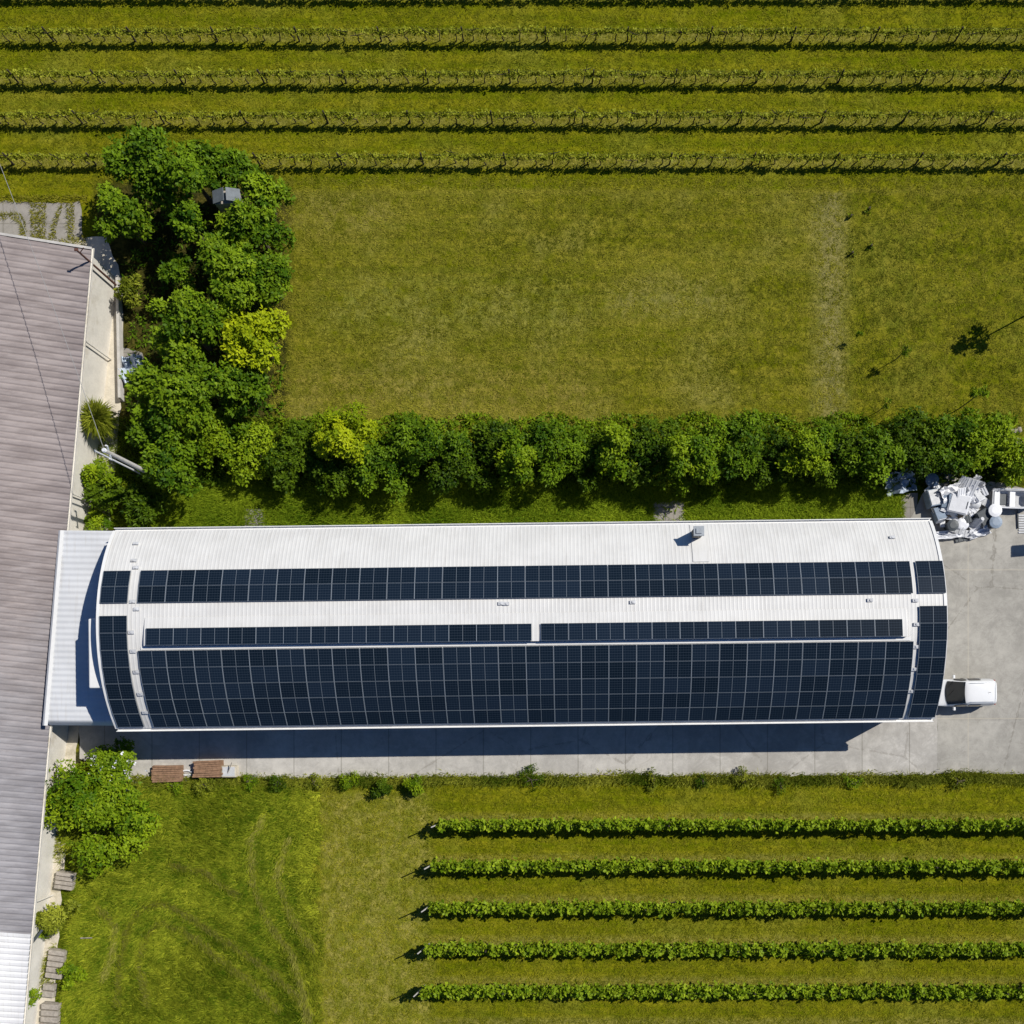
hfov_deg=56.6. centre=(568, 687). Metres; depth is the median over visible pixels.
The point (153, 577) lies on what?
solar panel
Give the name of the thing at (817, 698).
solar panel
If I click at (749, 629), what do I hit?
solar panel
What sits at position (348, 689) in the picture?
solar panel
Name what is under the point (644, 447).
hedge tree
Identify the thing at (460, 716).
solar panel
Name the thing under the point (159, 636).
solar panel
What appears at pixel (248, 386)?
tree
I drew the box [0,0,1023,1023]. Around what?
ground
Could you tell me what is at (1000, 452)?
hedge tree
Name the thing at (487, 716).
solar panel
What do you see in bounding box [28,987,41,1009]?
shrub
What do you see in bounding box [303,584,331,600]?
solar panel
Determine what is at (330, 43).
lane grass
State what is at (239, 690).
solar panel
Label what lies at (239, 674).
solar panel
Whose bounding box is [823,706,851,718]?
solar panel
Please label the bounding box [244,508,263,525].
path
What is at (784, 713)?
solar panel
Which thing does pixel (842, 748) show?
apron
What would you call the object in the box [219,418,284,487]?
hedge tree
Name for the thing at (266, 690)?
solar panel
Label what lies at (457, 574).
solar panel
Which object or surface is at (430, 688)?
solar panel
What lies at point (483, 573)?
solar panel
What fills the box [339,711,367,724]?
solar panel
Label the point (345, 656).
solar panel
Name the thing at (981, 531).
crumpled sheet
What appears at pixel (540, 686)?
solar panel
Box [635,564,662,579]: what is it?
solar panel
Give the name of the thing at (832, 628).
solar panel
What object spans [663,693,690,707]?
solar panel
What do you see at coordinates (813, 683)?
solar panel
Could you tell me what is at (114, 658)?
solar panel
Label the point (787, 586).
solar panel
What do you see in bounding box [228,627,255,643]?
solar panel
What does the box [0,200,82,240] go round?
pavement
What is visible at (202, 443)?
hedge tree
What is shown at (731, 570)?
solar panel
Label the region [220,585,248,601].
solar panel
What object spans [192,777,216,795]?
weed clump
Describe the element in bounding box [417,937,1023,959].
vine row
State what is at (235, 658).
solar panel
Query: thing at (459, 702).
solar panel
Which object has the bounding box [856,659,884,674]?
solar panel
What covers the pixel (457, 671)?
solar panel
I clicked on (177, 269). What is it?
tree
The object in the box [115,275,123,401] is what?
wall
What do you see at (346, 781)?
weed clump
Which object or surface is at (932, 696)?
solar panel
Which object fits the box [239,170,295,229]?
tree
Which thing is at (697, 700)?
solar panel
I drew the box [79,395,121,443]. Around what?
spiky shrub
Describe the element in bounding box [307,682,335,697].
solar panel
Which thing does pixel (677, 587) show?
solar panel
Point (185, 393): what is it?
tree
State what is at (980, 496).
cabinet
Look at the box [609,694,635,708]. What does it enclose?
solar panel
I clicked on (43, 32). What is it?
vine row
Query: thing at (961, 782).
weed clump
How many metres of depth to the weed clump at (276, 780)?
61.97 m
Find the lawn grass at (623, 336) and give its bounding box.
[267,174,1023,439]
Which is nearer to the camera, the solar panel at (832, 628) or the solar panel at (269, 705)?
the solar panel at (832, 628)
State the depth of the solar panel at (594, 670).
55.83 m
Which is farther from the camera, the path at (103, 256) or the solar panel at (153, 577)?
the path at (103, 256)
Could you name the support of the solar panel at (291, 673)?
on the warehouse
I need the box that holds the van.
[938,675,996,710]
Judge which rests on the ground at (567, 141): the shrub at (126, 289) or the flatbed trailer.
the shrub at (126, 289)
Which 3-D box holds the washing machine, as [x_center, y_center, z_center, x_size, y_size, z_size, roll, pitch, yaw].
[24.209,-11.258,62.040,0.600,0.620,0.925,-15,75,0]
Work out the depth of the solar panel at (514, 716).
57.20 m
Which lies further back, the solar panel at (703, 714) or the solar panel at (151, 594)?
the solar panel at (703, 714)
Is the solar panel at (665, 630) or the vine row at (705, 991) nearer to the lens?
the solar panel at (665, 630)
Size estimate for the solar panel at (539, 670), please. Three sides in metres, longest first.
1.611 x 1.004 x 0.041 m
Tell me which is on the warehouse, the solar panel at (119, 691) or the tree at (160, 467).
the solar panel at (119, 691)
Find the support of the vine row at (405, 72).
on the ground at (567, 141)
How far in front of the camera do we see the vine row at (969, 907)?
60.93 m
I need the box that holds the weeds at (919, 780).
[130,767,1023,794]
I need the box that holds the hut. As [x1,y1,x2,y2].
[212,187,246,227]
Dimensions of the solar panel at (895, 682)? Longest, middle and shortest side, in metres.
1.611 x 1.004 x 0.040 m
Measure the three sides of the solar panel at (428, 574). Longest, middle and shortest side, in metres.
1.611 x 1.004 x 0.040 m
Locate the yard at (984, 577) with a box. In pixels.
[911,473,1023,773]
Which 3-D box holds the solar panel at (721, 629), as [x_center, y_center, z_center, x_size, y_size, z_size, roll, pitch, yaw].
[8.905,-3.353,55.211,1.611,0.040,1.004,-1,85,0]
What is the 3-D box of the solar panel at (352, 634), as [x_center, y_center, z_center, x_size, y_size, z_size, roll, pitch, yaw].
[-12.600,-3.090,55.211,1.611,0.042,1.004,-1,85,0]
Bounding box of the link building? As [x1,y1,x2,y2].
[43,530,113,725]
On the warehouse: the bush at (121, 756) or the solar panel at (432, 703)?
the solar panel at (432, 703)
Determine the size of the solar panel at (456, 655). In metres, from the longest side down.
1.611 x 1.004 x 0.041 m
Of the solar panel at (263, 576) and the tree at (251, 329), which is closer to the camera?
the solar panel at (263, 576)
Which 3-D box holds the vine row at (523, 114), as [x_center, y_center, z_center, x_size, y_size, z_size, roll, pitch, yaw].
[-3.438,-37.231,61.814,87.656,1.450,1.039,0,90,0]
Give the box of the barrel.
[924,473,938,486]
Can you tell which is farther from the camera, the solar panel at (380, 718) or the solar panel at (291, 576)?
the solar panel at (380, 718)
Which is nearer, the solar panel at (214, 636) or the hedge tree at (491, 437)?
the solar panel at (214, 636)
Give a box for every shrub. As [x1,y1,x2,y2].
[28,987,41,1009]
[35,898,80,938]
[38,928,47,939]
[56,962,87,990]
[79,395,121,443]
[80,458,121,489]
[81,480,134,514]
[83,504,113,530]
[112,273,142,308]
[119,483,170,527]
[369,778,393,799]
[403,774,423,796]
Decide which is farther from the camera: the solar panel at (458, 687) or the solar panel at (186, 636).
the solar panel at (458, 687)
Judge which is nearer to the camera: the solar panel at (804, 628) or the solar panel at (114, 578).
the solar panel at (804, 628)
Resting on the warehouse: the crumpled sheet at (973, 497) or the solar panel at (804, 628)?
the solar panel at (804, 628)
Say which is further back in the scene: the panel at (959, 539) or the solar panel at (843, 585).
the panel at (959, 539)
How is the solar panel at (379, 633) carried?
on the warehouse
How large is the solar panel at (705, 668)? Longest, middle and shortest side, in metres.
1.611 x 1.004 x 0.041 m
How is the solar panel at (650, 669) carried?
on the warehouse
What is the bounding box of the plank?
[33,929,42,942]
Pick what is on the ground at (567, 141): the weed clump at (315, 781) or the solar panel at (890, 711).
the weed clump at (315, 781)
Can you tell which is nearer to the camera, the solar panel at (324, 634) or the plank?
the solar panel at (324, 634)
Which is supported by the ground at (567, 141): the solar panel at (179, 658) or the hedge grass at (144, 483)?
the hedge grass at (144, 483)
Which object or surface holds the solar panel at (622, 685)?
on the warehouse
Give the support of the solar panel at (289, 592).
on the warehouse
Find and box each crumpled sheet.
[936,531,963,538]
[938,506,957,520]
[939,483,959,502]
[962,506,972,517]
[965,485,979,503]
[969,527,990,539]
[973,474,984,489]
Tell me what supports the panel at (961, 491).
on the crumpled sheet at (973, 497)
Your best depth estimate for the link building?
59.09 m
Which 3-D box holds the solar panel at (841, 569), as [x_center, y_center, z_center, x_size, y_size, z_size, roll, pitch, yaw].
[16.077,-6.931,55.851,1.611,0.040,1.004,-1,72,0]
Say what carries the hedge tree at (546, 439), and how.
on the ground at (567, 141)
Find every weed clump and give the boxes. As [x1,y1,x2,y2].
[165,780,183,795]
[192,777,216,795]
[241,773,260,792]
[265,775,286,792]
[305,773,322,790]
[338,770,359,791]
[517,764,545,790]
[645,766,658,792]
[695,772,709,788]
[732,765,754,787]
[772,775,785,794]
[842,773,863,788]
[947,770,972,790]
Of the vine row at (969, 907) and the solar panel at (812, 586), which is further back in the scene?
the vine row at (969, 907)
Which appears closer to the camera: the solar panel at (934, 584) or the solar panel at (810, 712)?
the solar panel at (934, 584)
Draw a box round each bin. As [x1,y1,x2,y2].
[944,519,958,530]
[987,503,1001,516]
[987,516,1001,528]
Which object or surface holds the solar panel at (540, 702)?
on the warehouse
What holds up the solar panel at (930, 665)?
on the warehouse
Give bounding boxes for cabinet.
[922,488,941,508]
[939,494,948,507]
[946,493,971,515]
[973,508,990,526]
[974,489,984,502]
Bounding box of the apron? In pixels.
[79,712,937,782]
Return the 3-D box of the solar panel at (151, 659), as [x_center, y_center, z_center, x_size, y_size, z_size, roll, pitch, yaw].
[-24.420,-1.663,55.586,1.611,0.042,1.004,-1,102,0]
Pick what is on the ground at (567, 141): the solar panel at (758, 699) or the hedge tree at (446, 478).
the hedge tree at (446, 478)
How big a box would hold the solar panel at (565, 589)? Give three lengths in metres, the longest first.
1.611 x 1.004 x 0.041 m
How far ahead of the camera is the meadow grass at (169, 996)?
62.38 m
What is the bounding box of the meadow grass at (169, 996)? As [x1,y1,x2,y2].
[54,775,327,1023]
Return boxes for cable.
[0,165,103,447]
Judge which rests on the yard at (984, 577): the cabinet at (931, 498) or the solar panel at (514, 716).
the cabinet at (931, 498)
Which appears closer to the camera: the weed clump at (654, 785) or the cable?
the cable
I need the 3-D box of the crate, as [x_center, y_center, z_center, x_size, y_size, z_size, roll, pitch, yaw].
[-22.250,5.500,62.237,0.950,0.525,0.750,0,90,0]
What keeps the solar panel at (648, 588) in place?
on the warehouse
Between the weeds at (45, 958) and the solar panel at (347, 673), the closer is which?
the solar panel at (347, 673)
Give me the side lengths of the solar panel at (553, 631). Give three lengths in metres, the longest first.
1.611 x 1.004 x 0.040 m
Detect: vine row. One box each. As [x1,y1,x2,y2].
[0,24,1023,43]
[0,64,1023,84]
[0,106,1023,124]
[0,149,1023,165]
[413,979,1023,1001]
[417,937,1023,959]
[421,897,1023,918]
[424,855,1023,875]
[431,815,1023,833]
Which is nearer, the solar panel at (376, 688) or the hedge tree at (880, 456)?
the solar panel at (376, 688)
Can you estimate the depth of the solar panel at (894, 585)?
55.58 m
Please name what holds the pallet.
on the yard at (984, 577)
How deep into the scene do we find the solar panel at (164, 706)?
56.64 m
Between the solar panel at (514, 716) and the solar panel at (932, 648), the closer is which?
the solar panel at (932, 648)
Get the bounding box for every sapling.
[854,331,863,336]
[878,398,891,411]
[895,344,911,359]
[957,382,989,409]
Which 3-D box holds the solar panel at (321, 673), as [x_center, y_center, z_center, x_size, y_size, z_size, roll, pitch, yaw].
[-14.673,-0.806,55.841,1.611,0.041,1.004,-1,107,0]
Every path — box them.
[36,236,122,1023]
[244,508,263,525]
[652,499,684,520]
[902,493,917,517]
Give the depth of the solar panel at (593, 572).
55.83 m
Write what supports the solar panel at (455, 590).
on the warehouse
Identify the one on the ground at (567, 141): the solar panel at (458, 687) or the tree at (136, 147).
the tree at (136, 147)
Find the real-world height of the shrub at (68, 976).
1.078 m
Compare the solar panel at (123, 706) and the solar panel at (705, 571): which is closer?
the solar panel at (705, 571)
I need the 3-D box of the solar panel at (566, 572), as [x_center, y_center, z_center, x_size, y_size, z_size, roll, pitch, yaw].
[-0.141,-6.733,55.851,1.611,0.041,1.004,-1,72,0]
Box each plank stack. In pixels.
[151,765,183,782]
[192,760,223,777]
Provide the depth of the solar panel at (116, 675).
55.82 m
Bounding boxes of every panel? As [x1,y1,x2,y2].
[99,616,126,632]
[99,633,127,649]
[100,586,128,602]
[100,650,129,666]
[101,571,130,586]
[102,667,131,683]
[105,684,135,699]
[108,699,139,713]
[113,714,143,726]
[137,586,165,602]
[138,650,166,667]
[139,570,167,585]
[139,667,168,683]
[142,684,171,699]
[145,628,172,644]
[145,699,175,713]
[149,714,179,726]
[165,586,193,601]
[165,650,194,666]
[166,570,195,585]
[167,667,196,683]
[170,683,199,698]
[173,628,200,644]
[173,699,202,713]
[176,714,206,726]
[193,585,220,601]
[193,650,221,666]
[194,569,222,585]
[195,667,223,682]
[197,683,226,698]
[200,699,229,713]
[201,627,228,644]
[203,713,233,726]
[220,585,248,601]
[221,569,250,584]
[221,649,249,666]
[222,666,251,682]
[225,683,253,698]
[227,698,256,712]
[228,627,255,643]
[230,713,260,725]
[248,585,276,600]
[249,569,277,584]
[249,649,276,665]
[250,666,278,682]
[252,682,280,697]
[254,698,283,712]
[256,627,282,643]
[258,713,286,725]
[276,584,303,600]
[276,649,304,665]
[277,568,304,583]
[278,666,306,681]
[279,682,308,697]
[282,698,310,712]
[283,626,310,643]
[285,712,313,725]
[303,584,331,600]
[304,568,332,583]
[304,648,332,665]
[305,665,333,681]
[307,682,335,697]
[309,697,337,711]
[311,626,338,642]
[311,712,340,724]
[331,584,358,599]
[332,568,359,583]
[332,648,359,664]
[333,665,361,681]
[334,681,362,696]
[336,697,364,711]
[339,626,365,642]
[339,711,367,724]
[359,583,386,599]
[360,567,387,582]
[360,648,387,664]
[360,665,388,680]
[362,681,390,696]
[364,697,391,711]
[366,625,393,642]
[366,711,393,724]
[387,567,414,582]
[387,583,414,599]
[387,647,415,664]
[388,664,416,680]
[389,681,417,696]
[391,696,418,710]
[393,711,420,723]
[394,625,420,641]
[414,583,441,598]
[415,567,442,582]
[415,647,442,663]
[416,664,443,680]
[417,680,444,695]
[418,696,445,710]
[420,711,447,723]
[421,625,448,641]
[442,566,469,581]
[442,582,469,598]
[443,647,470,663]
[443,664,471,679]
[444,680,471,695]
[445,696,472,710]
[447,710,474,723]
[449,624,476,641]
[470,566,497,581]
[470,582,497,598]
[470,646,497,663]
[471,663,498,679]
[472,680,499,695]
[473,695,499,709]
[474,710,500,722]
[476,624,503,640]
[498,566,524,581]
[498,581,524,597]
[498,646,525,662]
[499,663,526,679]
[499,679,526,694]
[500,695,526,709]
[501,709,527,722]
[504,624,531,640]
[525,565,552,580]
[525,581,552,597]
[526,646,553,662]
[526,663,553,678]
[527,679,553,694]
[527,695,553,709]
[528,709,554,722]
[541,623,567,640]
[553,565,579,580]
[553,581,579,597]
[554,645,580,662]
[554,662,580,678]
[554,679,581,694]
[554,694,581,708]
[555,709,581,721]
[569,623,595,639]
[580,565,607,580]
[580,580,607,596]
[581,645,608,661]
[581,662,608,678]
[582,678,608,693]
[582,694,608,708]
[582,709,608,721]
[596,622,623,639]
[608,564,635,579]
[608,580,635,596]
[609,645,635,661]
[609,662,635,677]
[609,678,635,693]
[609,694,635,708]
[609,708,635,721]
[624,622,651,639]
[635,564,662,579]
[635,708,662,721]
[636,580,663,596]
[636,661,663,677]
[636,678,663,693]
[636,693,662,707]
[637,644,663,661]
[652,622,679,638]
[662,708,689,720]
[663,564,690,579]
[663,579,690,595]
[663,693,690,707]
[664,644,691,660]
[664,661,691,677]
[664,677,690,692]
[680,621,707,638]
[689,707,716,720]
[690,563,717,578]
[690,693,717,707]
[691,579,718,595]
[691,661,718,676]
[691,677,718,692]
[692,644,719,660]
[708,621,735,638]
[715,707,743,720]
[717,563,745,578]
[717,692,744,706]
[718,579,746,595]
[718,677,745,692]
[719,660,746,676]
[720,643,747,660]
[735,621,763,637]
[742,707,770,719]
[744,692,771,706]
[745,563,772,578]
[745,676,773,691]
[746,578,774,594]
[746,660,774,676]
[747,643,774,659]
[763,620,791,637]
[769,706,797,719]
[771,692,799,706]
[772,562,800,577]
[772,676,800,691]
[774,578,801,594]
[774,660,801,675]
[775,643,802,659]
[791,620,818,637]
[796,706,824,719]
[798,691,826,705]
[800,562,828,577]
[800,676,828,691]
[801,578,829,594]
[801,659,829,675]
[802,642,830,659]
[819,620,846,636]
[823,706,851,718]
[825,691,853,705]
[827,562,855,577]
[827,675,855,690]
[829,577,857,593]
[829,659,856,675]
[830,642,857,658]
[847,619,874,636]
[849,705,878,718]
[852,691,880,705]
[854,675,882,690]
[855,561,883,576]
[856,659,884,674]
[857,577,884,593]
[858,642,885,658]
[875,619,902,636]
[876,705,905,718]
[879,690,908,704]
[882,561,911,576]
[882,675,910,690]
[884,577,912,593]
[884,658,912,674]
[885,641,913,658]
[908,704,937,717]
[911,689,940,703]
[914,674,943,689]
[915,561,944,576]
[916,657,945,673]
[917,576,945,592]
[918,640,946,656]
[919,606,946,622]
[919,623,947,639]
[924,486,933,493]
[933,481,941,488]
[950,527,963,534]
[955,537,969,542]
[957,475,968,487]
[957,487,965,497]
[962,530,971,538]
[963,477,979,498]
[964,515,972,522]
[970,508,978,516]
[980,486,988,495]
[981,497,989,507]
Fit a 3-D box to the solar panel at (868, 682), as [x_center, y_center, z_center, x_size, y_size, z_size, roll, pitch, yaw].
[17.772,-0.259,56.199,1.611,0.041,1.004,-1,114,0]
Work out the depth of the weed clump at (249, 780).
62.10 m
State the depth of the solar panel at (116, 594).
55.59 m
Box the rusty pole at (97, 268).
[74,247,116,285]
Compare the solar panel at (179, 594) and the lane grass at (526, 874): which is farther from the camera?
the lane grass at (526, 874)
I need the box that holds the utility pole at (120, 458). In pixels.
[102,445,167,482]
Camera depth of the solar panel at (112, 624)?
55.39 m
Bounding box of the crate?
[221,765,237,776]
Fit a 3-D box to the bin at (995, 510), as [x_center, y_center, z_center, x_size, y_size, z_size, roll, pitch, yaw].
[27.674,-11.495,61.970,0.876,1.000,0.899,0,90,0]
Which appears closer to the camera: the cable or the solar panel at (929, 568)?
the cable
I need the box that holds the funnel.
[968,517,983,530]
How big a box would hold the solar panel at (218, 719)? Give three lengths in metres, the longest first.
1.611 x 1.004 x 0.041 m
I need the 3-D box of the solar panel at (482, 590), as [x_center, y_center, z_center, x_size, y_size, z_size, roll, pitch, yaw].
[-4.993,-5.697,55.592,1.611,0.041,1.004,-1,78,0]
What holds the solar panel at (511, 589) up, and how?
on the warehouse
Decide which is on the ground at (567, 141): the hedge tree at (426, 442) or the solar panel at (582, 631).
the hedge tree at (426, 442)
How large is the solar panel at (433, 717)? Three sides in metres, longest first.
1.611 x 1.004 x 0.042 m
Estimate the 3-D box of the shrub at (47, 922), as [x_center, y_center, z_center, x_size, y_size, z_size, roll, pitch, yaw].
[-33.052,14.629,61.520,2.998,2.061,2.098,-45,90,0]
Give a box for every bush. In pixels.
[41,759,162,878]
[84,736,146,803]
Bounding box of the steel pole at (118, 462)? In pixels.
[94,450,151,478]
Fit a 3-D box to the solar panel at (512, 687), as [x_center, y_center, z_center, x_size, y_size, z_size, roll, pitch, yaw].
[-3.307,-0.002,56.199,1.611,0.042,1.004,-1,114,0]
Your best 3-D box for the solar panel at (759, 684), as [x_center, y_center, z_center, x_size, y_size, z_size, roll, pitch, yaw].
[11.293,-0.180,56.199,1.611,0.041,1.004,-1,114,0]
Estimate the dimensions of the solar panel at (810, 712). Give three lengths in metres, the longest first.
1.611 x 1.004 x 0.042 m
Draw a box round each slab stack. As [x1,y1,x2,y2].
[40,1001,61,1023]
[42,982,56,997]
[45,948,66,978]
[54,870,76,890]
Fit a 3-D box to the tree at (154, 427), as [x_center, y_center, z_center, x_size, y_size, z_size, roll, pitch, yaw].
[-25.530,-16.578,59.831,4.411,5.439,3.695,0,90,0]
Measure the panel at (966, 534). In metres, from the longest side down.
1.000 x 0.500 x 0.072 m
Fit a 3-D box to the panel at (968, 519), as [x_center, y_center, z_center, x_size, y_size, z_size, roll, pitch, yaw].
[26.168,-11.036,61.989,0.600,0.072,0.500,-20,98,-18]
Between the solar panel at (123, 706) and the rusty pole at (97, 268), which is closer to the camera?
the solar panel at (123, 706)
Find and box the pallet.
[1018,515,1023,532]
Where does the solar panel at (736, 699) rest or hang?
on the warehouse
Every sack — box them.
[958,518,968,529]
[970,501,980,508]
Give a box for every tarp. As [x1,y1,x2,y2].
[118,354,142,382]
[885,469,916,495]
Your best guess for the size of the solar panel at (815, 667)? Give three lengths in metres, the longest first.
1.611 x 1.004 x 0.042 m
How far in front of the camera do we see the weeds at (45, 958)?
62.38 m
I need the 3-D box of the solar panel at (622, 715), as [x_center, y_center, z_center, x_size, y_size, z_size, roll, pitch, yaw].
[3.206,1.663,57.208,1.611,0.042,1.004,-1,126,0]
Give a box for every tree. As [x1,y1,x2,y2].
[92,180,157,243]
[101,121,171,211]
[118,343,228,437]
[124,393,189,449]
[136,436,205,500]
[145,285,226,366]
[148,139,229,212]
[156,248,195,290]
[166,199,207,242]
[173,406,237,468]
[194,231,269,322]
[196,144,263,197]
[210,195,295,255]
[216,304,291,373]
[218,358,270,418]
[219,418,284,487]
[238,247,294,308]
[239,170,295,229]
[261,416,320,494]
[304,448,364,498]
[312,399,378,464]
[349,439,411,503]
[381,409,471,475]
[424,437,477,495]
[459,419,515,494]
[493,425,537,487]
[518,417,592,487]
[561,432,621,491]
[593,420,636,481]
[616,412,683,490]
[659,426,720,497]
[698,408,765,480]
[745,423,793,489]
[775,420,841,481]
[810,418,875,490]
[835,424,907,488]
[878,405,949,478]
[920,410,979,477]
[941,406,1017,471]
[984,435,1023,488]
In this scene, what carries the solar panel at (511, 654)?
on the warehouse
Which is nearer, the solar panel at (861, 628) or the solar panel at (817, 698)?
the solar panel at (861, 628)
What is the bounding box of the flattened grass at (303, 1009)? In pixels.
[95,814,315,1023]
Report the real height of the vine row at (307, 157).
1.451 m
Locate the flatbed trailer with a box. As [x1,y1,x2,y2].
[989,488,1023,509]
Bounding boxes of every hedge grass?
[97,414,285,527]
[148,473,911,526]
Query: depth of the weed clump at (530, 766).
62.18 m
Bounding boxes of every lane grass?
[0,0,1023,194]
[309,781,1023,1023]
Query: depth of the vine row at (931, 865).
60.92 m
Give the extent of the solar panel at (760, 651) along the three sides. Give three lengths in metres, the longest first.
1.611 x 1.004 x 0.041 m
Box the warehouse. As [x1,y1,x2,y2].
[96,518,947,731]
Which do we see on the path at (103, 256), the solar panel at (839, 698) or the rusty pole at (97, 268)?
the rusty pole at (97, 268)
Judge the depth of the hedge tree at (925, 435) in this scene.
59.73 m
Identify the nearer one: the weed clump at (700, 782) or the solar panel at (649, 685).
the solar panel at (649, 685)
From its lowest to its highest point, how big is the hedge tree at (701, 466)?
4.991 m
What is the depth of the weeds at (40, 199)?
62.43 m
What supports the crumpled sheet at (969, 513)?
on the cabinet at (960, 505)
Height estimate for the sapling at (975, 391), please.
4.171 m
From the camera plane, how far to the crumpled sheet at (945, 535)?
62.19 m
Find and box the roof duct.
[88,619,101,687]
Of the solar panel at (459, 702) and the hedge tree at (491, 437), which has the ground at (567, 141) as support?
the hedge tree at (491, 437)
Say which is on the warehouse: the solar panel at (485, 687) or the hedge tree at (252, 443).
the solar panel at (485, 687)
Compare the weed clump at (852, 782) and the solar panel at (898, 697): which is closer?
the solar panel at (898, 697)
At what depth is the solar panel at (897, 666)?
55.83 m
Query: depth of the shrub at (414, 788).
61.62 m
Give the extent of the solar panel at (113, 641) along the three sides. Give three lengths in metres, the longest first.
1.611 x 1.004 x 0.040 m
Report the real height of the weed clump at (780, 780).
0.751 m
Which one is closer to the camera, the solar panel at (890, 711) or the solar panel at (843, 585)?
the solar panel at (843, 585)
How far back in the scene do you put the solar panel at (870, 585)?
55.58 m
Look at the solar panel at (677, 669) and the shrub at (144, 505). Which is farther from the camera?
the shrub at (144, 505)
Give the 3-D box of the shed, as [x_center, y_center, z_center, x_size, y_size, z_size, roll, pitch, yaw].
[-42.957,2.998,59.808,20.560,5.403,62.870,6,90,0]
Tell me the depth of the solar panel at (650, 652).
55.57 m
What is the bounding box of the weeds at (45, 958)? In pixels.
[39,832,63,990]
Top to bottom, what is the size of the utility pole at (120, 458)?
8.620 m
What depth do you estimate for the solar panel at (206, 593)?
55.58 m
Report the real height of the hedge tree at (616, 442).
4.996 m
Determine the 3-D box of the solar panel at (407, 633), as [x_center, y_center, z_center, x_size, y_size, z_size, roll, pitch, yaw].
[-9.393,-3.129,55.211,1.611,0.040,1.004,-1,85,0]
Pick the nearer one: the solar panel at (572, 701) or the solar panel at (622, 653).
the solar panel at (622, 653)
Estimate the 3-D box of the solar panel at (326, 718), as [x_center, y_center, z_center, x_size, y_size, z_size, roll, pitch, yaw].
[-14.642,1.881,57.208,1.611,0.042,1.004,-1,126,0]
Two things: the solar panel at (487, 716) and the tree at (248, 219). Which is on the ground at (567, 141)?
the tree at (248, 219)
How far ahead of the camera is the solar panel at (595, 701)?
56.65 m
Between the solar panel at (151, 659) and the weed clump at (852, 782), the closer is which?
the solar panel at (151, 659)
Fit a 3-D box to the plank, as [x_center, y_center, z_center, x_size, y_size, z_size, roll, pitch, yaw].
[-34.000,15.938,60.600,0.140,0.343,0.970,33,90,0]
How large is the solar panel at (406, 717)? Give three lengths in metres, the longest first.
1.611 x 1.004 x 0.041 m
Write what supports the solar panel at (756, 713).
on the warehouse
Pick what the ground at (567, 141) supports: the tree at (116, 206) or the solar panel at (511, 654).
the tree at (116, 206)
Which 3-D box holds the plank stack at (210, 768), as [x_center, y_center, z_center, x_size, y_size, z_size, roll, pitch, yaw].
[-23.602,5.321,62.176,1.994,0.609,1.126,-2,90,0]
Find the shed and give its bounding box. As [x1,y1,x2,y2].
[0,232,115,1023]
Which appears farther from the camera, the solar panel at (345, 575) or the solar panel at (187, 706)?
the solar panel at (187, 706)
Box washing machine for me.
[931,507,946,523]
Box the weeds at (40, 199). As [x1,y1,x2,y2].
[0,191,88,245]
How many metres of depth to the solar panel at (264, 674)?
55.83 m
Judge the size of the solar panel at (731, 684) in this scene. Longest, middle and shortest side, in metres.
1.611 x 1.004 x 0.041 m
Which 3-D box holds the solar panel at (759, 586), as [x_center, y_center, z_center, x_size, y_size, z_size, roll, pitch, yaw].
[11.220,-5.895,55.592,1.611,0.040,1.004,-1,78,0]
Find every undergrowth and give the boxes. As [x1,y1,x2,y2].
[121,199,285,443]
[189,431,1021,488]
[279,408,1021,446]
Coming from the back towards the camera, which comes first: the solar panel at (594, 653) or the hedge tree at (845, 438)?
the hedge tree at (845, 438)
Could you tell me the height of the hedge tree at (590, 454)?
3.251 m
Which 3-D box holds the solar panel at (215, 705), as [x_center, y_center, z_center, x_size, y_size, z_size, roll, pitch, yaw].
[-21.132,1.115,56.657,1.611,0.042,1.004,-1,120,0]
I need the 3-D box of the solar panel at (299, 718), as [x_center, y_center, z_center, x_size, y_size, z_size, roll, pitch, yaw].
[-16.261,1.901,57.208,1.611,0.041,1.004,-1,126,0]
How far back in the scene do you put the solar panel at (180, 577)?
55.83 m
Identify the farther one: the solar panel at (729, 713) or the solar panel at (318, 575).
the solar panel at (729, 713)
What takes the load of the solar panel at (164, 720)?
on the warehouse
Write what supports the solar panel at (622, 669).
on the warehouse
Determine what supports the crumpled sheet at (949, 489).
on the crumpled sheet
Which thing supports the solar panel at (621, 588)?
on the warehouse
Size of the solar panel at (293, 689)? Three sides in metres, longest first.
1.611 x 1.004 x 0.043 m
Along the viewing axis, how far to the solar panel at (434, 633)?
55.20 m
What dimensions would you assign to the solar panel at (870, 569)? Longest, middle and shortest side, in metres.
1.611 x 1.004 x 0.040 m
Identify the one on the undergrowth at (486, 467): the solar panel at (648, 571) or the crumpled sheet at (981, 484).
the crumpled sheet at (981, 484)
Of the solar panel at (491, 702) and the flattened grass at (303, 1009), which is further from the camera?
the flattened grass at (303, 1009)
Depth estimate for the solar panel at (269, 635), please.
55.20 m

